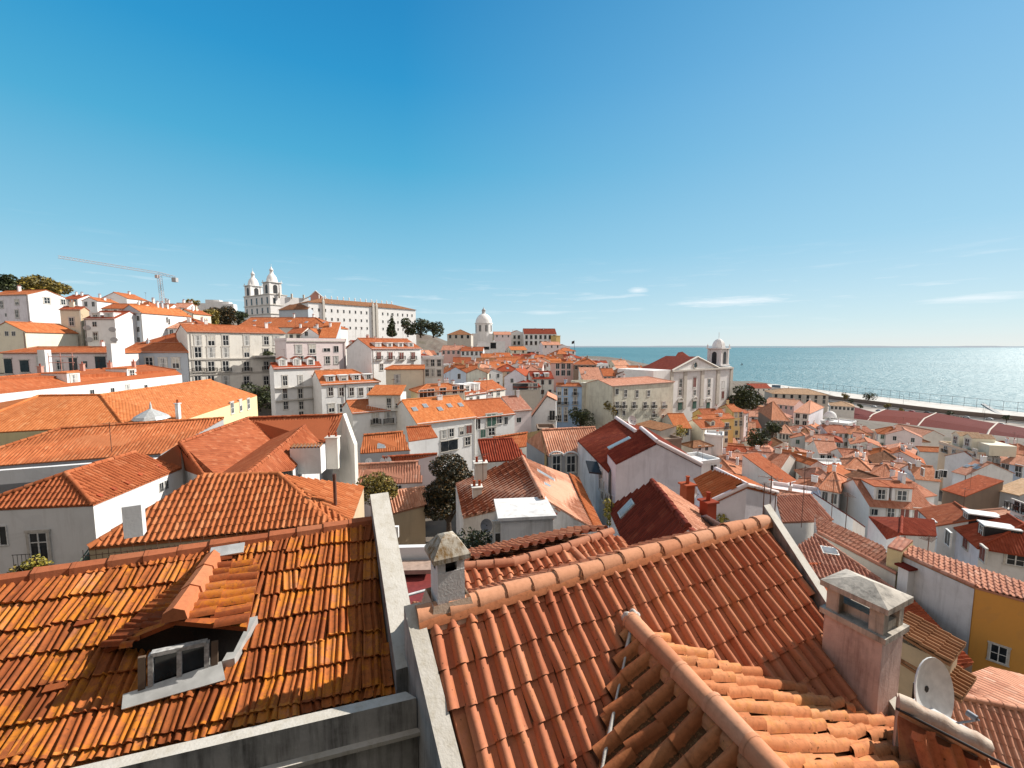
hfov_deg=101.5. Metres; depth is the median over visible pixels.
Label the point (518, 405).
house
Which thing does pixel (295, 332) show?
house
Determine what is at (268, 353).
potted plants
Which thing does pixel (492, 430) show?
window
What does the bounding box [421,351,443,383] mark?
house
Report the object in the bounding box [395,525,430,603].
terrace
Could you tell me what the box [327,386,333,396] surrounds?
window
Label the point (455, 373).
house
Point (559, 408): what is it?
window
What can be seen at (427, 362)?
window
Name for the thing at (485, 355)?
house
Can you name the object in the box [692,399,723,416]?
house
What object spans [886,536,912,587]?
house
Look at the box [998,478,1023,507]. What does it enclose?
house
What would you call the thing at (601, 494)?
window
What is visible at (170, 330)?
house
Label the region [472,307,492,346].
domed church
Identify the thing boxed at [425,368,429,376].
window
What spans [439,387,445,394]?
window
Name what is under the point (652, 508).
house
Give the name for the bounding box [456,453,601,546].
house
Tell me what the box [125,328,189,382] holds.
house
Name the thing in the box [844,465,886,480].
house
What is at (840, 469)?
house
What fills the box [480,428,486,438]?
window
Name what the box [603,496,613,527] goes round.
plant
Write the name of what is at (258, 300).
church
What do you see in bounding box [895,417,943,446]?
house
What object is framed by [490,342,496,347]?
window
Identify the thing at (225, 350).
window
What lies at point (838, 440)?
house
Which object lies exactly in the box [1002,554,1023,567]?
window
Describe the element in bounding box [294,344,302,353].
window
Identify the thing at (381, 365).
window
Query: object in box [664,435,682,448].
house
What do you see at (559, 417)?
window
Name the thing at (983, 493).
house
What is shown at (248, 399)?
window
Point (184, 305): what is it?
house
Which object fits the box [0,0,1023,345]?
sky
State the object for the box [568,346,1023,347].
hills
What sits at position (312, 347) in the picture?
window
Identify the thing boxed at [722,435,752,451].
house
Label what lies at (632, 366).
house
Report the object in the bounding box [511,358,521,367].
house
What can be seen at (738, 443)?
house
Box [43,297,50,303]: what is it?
window
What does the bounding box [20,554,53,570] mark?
plant
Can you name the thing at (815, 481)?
house
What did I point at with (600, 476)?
window
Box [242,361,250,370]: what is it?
window
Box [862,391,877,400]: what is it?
tree
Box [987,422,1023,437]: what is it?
warehouse
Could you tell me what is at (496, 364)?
house
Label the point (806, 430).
house
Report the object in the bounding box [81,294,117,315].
house
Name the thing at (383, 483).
bush
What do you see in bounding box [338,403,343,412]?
window
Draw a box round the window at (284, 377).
[281,375,287,386]
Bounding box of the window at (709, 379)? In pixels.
[707,378,710,387]
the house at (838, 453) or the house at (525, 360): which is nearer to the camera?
the house at (838, 453)
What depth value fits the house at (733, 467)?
96.93 m
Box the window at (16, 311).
[14,309,19,317]
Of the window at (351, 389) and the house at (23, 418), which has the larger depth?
the window at (351, 389)
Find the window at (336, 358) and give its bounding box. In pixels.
[334,356,338,363]
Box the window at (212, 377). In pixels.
[206,375,215,380]
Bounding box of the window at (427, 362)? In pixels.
[425,360,429,366]
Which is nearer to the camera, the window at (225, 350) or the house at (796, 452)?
the window at (225, 350)
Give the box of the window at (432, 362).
[430,360,434,366]
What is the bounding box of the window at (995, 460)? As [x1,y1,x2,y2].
[993,458,1000,465]
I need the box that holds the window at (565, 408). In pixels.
[564,407,567,414]
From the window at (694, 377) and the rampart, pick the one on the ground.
the rampart
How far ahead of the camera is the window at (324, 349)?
109.24 m
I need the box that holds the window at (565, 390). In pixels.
[563,388,567,395]
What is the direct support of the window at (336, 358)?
in the apartment building at (328, 353)
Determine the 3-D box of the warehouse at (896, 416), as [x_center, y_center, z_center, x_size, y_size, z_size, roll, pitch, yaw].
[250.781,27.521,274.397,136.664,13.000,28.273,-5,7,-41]
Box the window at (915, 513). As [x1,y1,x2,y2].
[912,507,918,517]
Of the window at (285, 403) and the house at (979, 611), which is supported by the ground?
the house at (979, 611)
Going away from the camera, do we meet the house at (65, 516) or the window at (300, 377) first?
the house at (65, 516)
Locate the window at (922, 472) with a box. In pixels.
[920,467,924,476]
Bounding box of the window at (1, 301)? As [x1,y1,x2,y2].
[0,300,3,308]
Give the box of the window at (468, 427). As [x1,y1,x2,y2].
[465,424,472,434]
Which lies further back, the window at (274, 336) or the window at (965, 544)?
the window at (274, 336)
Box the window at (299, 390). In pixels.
[297,387,303,398]
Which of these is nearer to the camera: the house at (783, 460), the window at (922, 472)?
the window at (922, 472)
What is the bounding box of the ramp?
[981,404,1001,413]
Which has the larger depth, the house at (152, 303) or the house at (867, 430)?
the house at (867, 430)
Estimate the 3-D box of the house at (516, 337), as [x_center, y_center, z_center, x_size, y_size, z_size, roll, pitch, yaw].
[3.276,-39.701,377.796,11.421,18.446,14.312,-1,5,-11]
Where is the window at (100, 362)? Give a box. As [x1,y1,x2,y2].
[93,355,105,368]
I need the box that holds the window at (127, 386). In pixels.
[125,384,130,389]
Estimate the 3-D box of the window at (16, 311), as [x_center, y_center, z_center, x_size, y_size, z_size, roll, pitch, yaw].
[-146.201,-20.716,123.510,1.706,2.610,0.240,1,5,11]
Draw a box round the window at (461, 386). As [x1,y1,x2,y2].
[459,384,463,392]
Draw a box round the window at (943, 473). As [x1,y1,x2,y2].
[938,470,947,477]
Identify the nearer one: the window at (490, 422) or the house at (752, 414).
the window at (490, 422)
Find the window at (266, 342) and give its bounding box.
[263,336,269,345]
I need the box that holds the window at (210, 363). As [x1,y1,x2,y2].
[206,360,215,371]
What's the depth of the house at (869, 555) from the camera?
30.55 m
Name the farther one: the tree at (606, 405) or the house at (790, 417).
the house at (790, 417)
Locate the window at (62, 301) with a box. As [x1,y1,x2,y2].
[60,299,66,304]
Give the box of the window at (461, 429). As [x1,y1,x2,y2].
[459,426,463,435]
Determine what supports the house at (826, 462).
on the ground
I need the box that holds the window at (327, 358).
[325,356,330,364]
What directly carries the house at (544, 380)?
on the ground
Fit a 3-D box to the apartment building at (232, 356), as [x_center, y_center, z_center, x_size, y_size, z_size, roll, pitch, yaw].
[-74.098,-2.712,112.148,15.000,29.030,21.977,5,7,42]
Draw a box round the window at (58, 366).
[55,359,63,370]
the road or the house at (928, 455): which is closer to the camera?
the house at (928, 455)
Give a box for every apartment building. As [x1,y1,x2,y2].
[175,318,285,391]
[274,338,345,370]
[585,374,674,428]
[937,431,1016,491]
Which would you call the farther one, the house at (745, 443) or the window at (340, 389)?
the house at (745, 443)
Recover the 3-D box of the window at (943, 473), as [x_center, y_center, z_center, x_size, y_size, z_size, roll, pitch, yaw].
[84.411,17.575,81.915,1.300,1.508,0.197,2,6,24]
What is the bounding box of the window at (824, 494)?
[822,491,827,500]
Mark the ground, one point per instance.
(435, 344)
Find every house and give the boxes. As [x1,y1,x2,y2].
[0,285,66,323]
[0,321,78,372]
[0,340,140,375]
[0,359,181,401]
[0,379,257,445]
[0,417,223,493]
[0,450,182,573]
[0,492,419,767]
[58,300,89,345]
[65,292,91,305]
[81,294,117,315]
[83,305,137,347]
[86,471,364,559]
[100,300,150,310]
[102,291,147,302]
[122,301,191,341]
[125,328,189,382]
[143,293,155,305]
[144,326,178,341]
[157,413,342,484]
[159,298,175,307]
[166,317,194,333]
[175,300,198,309]
[178,307,210,323]
[182,305,211,322]
[240,311,348,365]
[268,356,321,415]
[287,321,308,337]
[300,323,321,337]
[312,369,380,414]
[319,322,340,338]
[342,379,405,462]
[345,333,421,384]
[346,328,372,347]
[358,460,422,516]
[360,431,409,462]
[382,452,438,508]
[384,364,424,398]
[389,485,426,544]
[396,393,476,477]
[404,504,999,767]
[406,425,437,455]
[409,378,466,399]
[421,349,432,355]
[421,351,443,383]
[441,343,462,363]
[444,355,466,368]
[444,362,465,383]
[447,329,472,346]
[450,380,487,399]
[452,363,477,381]
[453,357,470,362]
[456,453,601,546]
[461,344,484,359]
[463,386,515,456]
[467,362,489,381]
[473,378,505,397]
[476,356,495,360]
[477,340,504,352]
[477,360,496,368]
[478,434,525,469]
[480,353,501,357]
[483,365,502,385]
[486,354,508,367]
[492,331,510,350]
[493,359,512,364]
[493,431,527,457]
[496,357,517,363]
[496,364,515,386]
[501,352,510,356]
[501,388,531,432]
[504,365,528,395]
[506,346,526,353]
[510,330,521,345]
[511,352,531,356]
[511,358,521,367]
[513,376,540,416]
[515,357,537,362]
[518,364,536,367]
[520,355,534,358]
[522,328,556,351]
[522,360,543,370]
[525,366,540,370]
[527,367,553,400]
[527,426,595,476]
[531,391,556,431]
[532,354,549,370]
[534,353,550,358]
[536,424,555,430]
[539,340,560,354]
[546,352,563,358]
[546,354,561,360]
[547,352,557,357]
[550,358,572,390]
[551,335,559,342]
[551,349,566,354]
[556,378,581,427]
[561,346,575,355]
[562,352,575,358]
[571,376,593,426]
[572,355,596,379]
[577,416,671,528]
[578,367,602,379]
[593,359,607,363]
[597,362,608,369]
[600,367,615,378]
[607,426,702,504]
[608,360,628,368]
[608,476,719,545]
[611,365,627,369]
[613,368,623,377]
[627,364,642,367]
[636,415,675,437]
[662,413,691,442]
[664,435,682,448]
[681,430,713,455]
[687,441,720,474]
[688,416,730,446]
[691,412,734,442]
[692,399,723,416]
[693,467,787,521]
[704,423,723,455]
[715,450,735,460]
[718,399,742,439]
[720,456,741,475]
[722,407,748,441]
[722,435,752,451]
[722,447,748,459]
[727,439,743,445]
[727,458,741,465]
[741,441,771,446]
[742,452,796,486]
[743,381,771,396]
[745,439,771,458]
[745,440,771,451]
[748,410,757,418]
[748,413,761,432]
[748,421,755,432]
[758,401,789,437]
[760,443,774,451]
[764,387,828,414]
[764,397,803,422]
[768,441,796,477]
[768,479,812,494]
[771,430,790,448]
[772,479,820,495]
[776,466,833,545]
[777,418,792,444]
[782,446,806,455]
[784,413,792,425]
[784,442,814,457]
[787,450,822,478]
[789,417,814,432]
[789,427,804,448]
[793,399,823,425]
[793,473,823,490]
[794,451,827,479]
[798,533,895,588]
[801,426,809,432]
[805,420,820,433]
[805,429,833,449]
[808,437,836,458]
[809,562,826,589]
[813,452,845,464]
[813,493,864,536]
[814,479,897,587]
[817,418,847,447]
[818,425,842,447]
[818,463,847,508]
[820,411,856,425]
[824,461,851,474]
[829,401,854,418]
[831,438,869,458]
[840,445,871,472]
[840,469,930,537]
[841,446,869,462]
[842,457,878,468]
[843,421,873,438]
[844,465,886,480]
[846,425,871,447]
[848,433,881,448]
[852,432,864,437]
[867,442,905,461]
[867,450,905,462]
[867,515,936,552]
[869,468,936,503]
[870,453,899,476]
[874,426,895,445]
[879,453,906,467]
[884,440,916,454]
[885,425,922,447]
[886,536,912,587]
[889,443,925,464]
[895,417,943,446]
[898,611,976,702]
[899,458,947,504]
[903,535,1023,673]
[913,446,938,469]
[917,487,978,558]
[922,439,930,445]
[941,473,1003,509]
[942,451,1007,487]
[951,453,1014,484]
[951,667,1023,767]
[954,508,1023,581]
[977,508,1009,514]
[992,433,1015,444]
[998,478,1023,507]
[1000,453,1023,480]
[1002,498,1023,521]
[1005,432,1023,453]
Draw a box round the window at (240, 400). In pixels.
[238,399,242,412]
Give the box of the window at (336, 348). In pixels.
[334,346,338,351]
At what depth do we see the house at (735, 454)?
113.50 m
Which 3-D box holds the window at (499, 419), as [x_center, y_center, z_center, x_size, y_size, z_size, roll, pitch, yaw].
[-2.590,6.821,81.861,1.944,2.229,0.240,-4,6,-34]
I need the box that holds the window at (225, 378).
[221,375,229,385]
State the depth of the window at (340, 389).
92.05 m
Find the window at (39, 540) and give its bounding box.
[24,529,53,563]
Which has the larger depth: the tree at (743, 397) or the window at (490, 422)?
the tree at (743, 397)
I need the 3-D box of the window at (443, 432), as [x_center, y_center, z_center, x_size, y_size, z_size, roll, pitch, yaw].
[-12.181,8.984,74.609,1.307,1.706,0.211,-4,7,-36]
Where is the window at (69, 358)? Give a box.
[67,357,77,370]
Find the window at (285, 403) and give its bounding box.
[282,401,288,409]
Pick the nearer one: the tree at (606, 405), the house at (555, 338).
the tree at (606, 405)
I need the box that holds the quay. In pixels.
[768,384,1023,416]
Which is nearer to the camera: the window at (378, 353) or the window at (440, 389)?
the window at (440, 389)
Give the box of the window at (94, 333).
[92,331,98,340]
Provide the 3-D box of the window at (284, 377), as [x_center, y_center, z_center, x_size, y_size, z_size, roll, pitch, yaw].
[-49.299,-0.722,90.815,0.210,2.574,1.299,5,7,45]
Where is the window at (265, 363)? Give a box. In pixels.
[263,360,269,369]
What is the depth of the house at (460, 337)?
383.05 m
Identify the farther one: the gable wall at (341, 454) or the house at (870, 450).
the house at (870, 450)
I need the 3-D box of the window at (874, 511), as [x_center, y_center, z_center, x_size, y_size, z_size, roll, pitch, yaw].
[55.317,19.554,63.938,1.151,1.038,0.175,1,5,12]
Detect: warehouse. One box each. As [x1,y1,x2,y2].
[854,407,874,419]
[869,409,931,425]
[917,412,994,433]
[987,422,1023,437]
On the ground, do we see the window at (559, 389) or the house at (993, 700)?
the house at (993, 700)
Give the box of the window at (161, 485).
[159,481,163,492]
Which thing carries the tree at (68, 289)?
on the ground
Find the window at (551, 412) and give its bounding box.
[549,410,554,419]
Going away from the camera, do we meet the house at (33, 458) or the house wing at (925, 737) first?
the house wing at (925, 737)
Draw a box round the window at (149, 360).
[143,356,153,365]
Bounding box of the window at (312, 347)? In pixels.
[308,344,316,353]
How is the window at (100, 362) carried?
in the house at (48, 358)
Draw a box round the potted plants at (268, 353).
[263,351,273,354]
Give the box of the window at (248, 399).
[246,397,250,409]
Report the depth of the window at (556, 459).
42.15 m
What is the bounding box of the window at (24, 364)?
[18,359,30,372]
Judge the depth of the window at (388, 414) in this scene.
78.26 m
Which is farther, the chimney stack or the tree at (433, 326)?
the tree at (433, 326)
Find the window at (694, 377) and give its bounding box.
[693,376,696,387]
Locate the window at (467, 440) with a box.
[464,436,470,445]
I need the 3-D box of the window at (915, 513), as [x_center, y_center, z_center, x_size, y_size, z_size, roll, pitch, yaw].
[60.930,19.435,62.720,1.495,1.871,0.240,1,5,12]
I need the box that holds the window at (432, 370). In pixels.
[430,368,434,376]
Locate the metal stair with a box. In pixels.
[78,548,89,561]
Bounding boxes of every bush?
[356,471,397,505]
[455,527,492,548]
[716,513,729,522]
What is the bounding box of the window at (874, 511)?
[869,508,878,515]
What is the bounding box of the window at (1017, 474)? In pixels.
[1015,471,1022,477]
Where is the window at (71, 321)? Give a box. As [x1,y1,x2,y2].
[68,317,74,325]
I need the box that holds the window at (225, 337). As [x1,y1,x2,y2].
[221,334,229,345]
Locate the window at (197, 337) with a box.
[193,334,202,346]
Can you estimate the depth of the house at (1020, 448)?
121.19 m
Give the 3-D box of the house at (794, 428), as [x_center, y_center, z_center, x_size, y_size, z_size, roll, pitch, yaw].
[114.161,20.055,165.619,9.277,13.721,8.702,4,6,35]
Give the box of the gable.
[303,291,327,299]
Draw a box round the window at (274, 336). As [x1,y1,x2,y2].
[273,335,279,345]
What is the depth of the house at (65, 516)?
23.40 m
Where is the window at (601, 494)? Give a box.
[600,478,603,502]
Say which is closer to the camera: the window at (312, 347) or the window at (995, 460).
the window at (312, 347)
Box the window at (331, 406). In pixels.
[327,403,335,412]
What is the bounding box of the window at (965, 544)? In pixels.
[961,537,968,551]
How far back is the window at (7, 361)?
87.99 m
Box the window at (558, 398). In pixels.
[557,397,561,404]
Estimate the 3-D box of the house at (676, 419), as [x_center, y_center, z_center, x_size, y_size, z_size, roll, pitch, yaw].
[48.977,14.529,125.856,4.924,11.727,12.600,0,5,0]
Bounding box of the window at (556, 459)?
[551,454,561,471]
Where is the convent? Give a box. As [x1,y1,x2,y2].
[297,295,415,344]
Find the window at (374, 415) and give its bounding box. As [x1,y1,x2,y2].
[372,412,379,423]
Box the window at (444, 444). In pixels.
[440,440,448,452]
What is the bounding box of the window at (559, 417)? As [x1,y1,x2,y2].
[557,414,561,421]
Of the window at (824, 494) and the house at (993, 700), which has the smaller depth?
the house at (993, 700)
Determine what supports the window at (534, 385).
in the house at (529, 392)
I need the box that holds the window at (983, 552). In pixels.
[978,543,988,564]
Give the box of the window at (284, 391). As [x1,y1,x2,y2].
[282,388,287,399]
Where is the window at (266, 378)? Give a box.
[262,375,269,385]
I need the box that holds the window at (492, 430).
[487,427,495,436]
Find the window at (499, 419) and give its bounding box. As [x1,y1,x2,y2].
[495,413,502,424]
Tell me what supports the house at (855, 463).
on the ground
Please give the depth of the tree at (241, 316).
221.76 m
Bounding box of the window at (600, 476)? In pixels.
[598,468,602,492]
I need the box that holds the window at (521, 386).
[513,383,526,389]
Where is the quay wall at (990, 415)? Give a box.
[828,396,1023,420]
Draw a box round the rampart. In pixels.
[197,300,236,310]
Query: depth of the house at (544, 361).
196.34 m
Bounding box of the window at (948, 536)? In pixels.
[944,528,952,547]
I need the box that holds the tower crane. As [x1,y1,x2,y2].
[60,256,177,302]
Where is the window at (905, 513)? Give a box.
[899,507,909,516]
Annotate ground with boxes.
[0,319,1023,543]
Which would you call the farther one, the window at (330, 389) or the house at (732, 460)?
the house at (732, 460)
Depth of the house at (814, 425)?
165.59 m
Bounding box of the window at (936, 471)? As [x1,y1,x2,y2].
[934,470,940,478]
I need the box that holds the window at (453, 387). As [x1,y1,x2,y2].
[452,386,456,393]
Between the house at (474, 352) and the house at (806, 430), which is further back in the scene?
the house at (474, 352)
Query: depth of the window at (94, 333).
110.26 m
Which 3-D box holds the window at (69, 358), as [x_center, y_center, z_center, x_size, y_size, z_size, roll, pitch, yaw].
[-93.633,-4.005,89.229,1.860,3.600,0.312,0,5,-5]
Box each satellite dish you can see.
[365,458,371,462]
[380,456,390,461]
[480,519,491,542]
[628,416,636,424]
[912,657,979,723]
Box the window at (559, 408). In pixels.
[557,406,561,414]
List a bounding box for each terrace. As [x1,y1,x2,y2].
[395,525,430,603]
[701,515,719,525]
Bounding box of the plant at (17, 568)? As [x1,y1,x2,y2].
[7,563,30,572]
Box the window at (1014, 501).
[1010,498,1023,513]
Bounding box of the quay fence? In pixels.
[817,383,1021,411]
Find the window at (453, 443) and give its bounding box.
[448,438,458,451]
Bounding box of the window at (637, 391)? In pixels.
[635,389,638,397]
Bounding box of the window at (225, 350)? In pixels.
[221,346,229,357]
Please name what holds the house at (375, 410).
on the ground
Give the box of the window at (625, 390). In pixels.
[623,389,627,397]
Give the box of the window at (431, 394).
[427,389,434,396]
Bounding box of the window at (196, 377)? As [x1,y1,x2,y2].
[194,375,201,380]
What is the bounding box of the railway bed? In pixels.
[828,399,1023,421]
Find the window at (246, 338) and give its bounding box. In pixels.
[243,335,249,345]
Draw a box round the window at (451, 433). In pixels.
[448,428,454,437]
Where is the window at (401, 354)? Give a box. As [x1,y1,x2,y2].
[399,352,403,359]
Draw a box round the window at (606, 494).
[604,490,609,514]
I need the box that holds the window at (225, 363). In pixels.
[221,360,229,371]
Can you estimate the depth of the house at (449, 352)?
249.65 m
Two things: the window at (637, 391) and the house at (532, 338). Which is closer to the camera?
the window at (637, 391)
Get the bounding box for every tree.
[0,274,24,290]
[15,274,64,294]
[53,280,73,294]
[185,299,200,305]
[203,309,220,324]
[206,305,237,325]
[234,311,248,324]
[240,383,271,411]
[386,313,396,336]
[401,317,415,336]
[411,318,429,337]
[422,453,473,531]
[426,321,443,337]
[568,407,595,426]
[603,401,616,415]
[673,425,687,436]
[727,385,759,409]
[745,428,771,446]
[750,390,766,409]
[761,421,782,437]
[841,393,849,399]
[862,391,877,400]
[1001,415,1011,422]
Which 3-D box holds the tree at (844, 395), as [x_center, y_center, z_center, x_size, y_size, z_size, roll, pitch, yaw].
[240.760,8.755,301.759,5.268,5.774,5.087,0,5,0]
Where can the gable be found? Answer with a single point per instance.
(313, 295)
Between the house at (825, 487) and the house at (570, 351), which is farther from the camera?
the house at (570, 351)
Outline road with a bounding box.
[828,400,1023,423]
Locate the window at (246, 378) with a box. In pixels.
[242,375,250,385]
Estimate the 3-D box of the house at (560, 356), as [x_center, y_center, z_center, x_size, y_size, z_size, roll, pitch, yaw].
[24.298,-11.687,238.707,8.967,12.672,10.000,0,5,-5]
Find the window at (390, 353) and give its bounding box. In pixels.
[388,351,392,359]
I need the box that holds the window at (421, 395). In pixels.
[419,390,426,397]
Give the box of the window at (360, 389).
[358,387,363,396]
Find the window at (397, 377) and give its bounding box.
[394,374,400,383]
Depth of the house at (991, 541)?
48.69 m
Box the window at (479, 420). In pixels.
[476,419,480,429]
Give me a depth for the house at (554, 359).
206.35 m
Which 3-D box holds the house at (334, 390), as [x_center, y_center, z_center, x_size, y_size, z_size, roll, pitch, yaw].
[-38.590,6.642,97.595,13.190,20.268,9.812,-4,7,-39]
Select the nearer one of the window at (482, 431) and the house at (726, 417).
the window at (482, 431)
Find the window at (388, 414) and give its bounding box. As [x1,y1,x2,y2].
[384,411,391,422]
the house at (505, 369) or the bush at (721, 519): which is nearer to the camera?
the bush at (721, 519)
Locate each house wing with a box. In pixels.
[462,525,628,767]
[892,693,1012,767]
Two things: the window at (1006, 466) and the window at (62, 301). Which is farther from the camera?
the window at (62, 301)
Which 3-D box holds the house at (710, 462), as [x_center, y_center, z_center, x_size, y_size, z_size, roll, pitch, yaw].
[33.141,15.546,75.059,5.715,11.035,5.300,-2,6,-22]
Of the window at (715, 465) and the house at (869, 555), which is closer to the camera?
the house at (869, 555)
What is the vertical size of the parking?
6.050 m
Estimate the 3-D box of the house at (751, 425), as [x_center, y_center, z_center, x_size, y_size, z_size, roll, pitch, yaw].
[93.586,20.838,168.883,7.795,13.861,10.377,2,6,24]
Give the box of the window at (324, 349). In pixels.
[323,348,330,351]
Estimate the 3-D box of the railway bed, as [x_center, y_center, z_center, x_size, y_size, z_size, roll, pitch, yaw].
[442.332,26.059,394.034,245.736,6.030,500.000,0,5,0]
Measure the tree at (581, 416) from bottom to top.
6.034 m
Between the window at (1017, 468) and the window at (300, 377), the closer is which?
the window at (300, 377)
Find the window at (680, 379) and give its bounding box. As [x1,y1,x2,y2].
[679,378,682,387]
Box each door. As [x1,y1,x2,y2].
[677,398,683,409]
[692,397,697,408]
[706,398,711,407]
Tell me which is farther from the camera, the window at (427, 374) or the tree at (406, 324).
the tree at (406, 324)
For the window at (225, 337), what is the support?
in the apartment building at (232, 356)
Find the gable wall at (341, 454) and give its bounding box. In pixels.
[324,413,358,484]
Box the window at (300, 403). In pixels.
[298,400,304,409]
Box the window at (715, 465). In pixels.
[710,464,716,470]
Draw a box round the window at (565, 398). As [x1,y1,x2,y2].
[563,397,567,404]
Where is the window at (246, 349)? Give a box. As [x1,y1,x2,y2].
[243,346,249,357]
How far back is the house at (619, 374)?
150.39 m
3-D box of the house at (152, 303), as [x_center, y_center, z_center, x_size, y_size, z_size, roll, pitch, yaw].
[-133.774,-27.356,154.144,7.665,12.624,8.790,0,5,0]
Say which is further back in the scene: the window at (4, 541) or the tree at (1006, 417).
the tree at (1006, 417)
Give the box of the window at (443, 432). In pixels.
[440,429,446,439]
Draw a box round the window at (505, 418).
[504,416,507,424]
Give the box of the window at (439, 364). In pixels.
[436,359,441,366]
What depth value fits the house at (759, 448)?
119.09 m
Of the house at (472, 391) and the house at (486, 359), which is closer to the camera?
the house at (472, 391)
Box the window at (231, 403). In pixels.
[229,401,234,414]
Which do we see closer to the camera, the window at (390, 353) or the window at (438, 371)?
the window at (390, 353)
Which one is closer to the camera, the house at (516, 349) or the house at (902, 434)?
the house at (902, 434)
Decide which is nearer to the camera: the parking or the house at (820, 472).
the house at (820, 472)
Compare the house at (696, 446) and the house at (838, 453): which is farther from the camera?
the house at (838, 453)
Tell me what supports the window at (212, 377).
in the apartment building at (232, 356)
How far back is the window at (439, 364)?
108.71 m
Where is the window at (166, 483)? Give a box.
[164,479,168,489]
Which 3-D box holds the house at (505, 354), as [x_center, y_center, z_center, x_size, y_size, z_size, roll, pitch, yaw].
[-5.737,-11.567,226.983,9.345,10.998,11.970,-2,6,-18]
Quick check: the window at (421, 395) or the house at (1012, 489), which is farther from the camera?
the window at (421, 395)
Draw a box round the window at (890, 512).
[886,508,895,516]
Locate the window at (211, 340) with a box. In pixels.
[206,335,215,346]
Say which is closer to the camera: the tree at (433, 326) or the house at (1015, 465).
the house at (1015, 465)
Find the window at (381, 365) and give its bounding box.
[379,363,383,370]
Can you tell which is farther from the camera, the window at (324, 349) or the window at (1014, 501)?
the window at (324, 349)
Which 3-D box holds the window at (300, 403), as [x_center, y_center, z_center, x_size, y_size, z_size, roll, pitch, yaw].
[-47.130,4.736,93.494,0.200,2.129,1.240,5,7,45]
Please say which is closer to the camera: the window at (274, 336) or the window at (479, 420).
the window at (479, 420)
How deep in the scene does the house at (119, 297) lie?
158.06 m
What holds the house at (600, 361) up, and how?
on the ground
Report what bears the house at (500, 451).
on the ground
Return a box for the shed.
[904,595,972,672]
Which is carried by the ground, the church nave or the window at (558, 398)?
the church nave
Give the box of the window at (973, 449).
[971,448,977,457]
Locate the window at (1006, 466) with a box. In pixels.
[1001,463,1009,469]
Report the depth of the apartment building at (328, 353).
108.04 m
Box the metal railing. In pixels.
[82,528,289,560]
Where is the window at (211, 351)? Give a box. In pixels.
[206,346,215,357]
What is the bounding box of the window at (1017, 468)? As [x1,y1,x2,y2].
[1014,464,1023,472]
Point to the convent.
(371, 319)
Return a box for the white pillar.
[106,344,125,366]
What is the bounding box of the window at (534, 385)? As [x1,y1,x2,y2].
[532,383,537,389]
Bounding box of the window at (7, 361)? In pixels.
[2,358,13,374]
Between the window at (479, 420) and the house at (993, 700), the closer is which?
the house at (993, 700)
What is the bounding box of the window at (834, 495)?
[830,493,837,504]
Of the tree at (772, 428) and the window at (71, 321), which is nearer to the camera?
the window at (71, 321)
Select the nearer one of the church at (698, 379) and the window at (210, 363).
the window at (210, 363)
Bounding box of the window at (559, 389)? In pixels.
[557,387,561,395]
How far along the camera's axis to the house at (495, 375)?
154.42 m
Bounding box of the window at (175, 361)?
[170,357,180,368]
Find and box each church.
[244,267,287,319]
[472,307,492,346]
[617,339,733,420]
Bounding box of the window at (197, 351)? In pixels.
[193,346,202,358]
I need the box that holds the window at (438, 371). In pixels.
[436,369,441,376]
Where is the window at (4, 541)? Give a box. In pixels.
[0,525,8,545]
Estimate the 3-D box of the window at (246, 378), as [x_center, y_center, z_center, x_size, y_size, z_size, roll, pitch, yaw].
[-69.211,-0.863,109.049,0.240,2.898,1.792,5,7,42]
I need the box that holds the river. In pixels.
[570,346,1023,411]
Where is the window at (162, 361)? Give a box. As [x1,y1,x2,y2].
[157,357,167,367]
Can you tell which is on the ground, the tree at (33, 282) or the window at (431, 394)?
the tree at (33, 282)
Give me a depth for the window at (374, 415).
76.98 m
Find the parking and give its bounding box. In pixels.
[827,403,1023,427]
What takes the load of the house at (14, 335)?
on the ground
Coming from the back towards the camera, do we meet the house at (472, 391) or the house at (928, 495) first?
the house at (472, 391)
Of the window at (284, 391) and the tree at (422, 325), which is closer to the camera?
the window at (284, 391)
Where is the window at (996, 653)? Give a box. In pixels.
[986,641,1011,667]
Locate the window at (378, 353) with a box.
[376,351,381,359]
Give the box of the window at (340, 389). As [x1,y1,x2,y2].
[338,387,343,396]
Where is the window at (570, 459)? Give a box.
[565,454,576,473]
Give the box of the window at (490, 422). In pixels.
[485,412,497,427]
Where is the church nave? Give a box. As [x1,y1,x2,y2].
[278,293,312,316]
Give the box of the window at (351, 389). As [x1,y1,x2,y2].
[348,387,354,396]
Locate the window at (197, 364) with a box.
[193,360,202,371]
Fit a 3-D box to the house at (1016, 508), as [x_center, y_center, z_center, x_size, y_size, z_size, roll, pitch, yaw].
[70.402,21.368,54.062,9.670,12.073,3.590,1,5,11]
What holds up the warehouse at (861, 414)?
on the parking
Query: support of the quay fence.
on the quay
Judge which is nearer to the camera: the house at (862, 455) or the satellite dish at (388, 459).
the satellite dish at (388, 459)
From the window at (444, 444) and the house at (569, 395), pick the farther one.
the house at (569, 395)
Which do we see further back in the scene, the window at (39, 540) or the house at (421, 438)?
the house at (421, 438)
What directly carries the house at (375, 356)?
on the ground
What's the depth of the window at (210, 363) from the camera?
103.20 m
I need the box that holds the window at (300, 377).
[297,375,302,385]

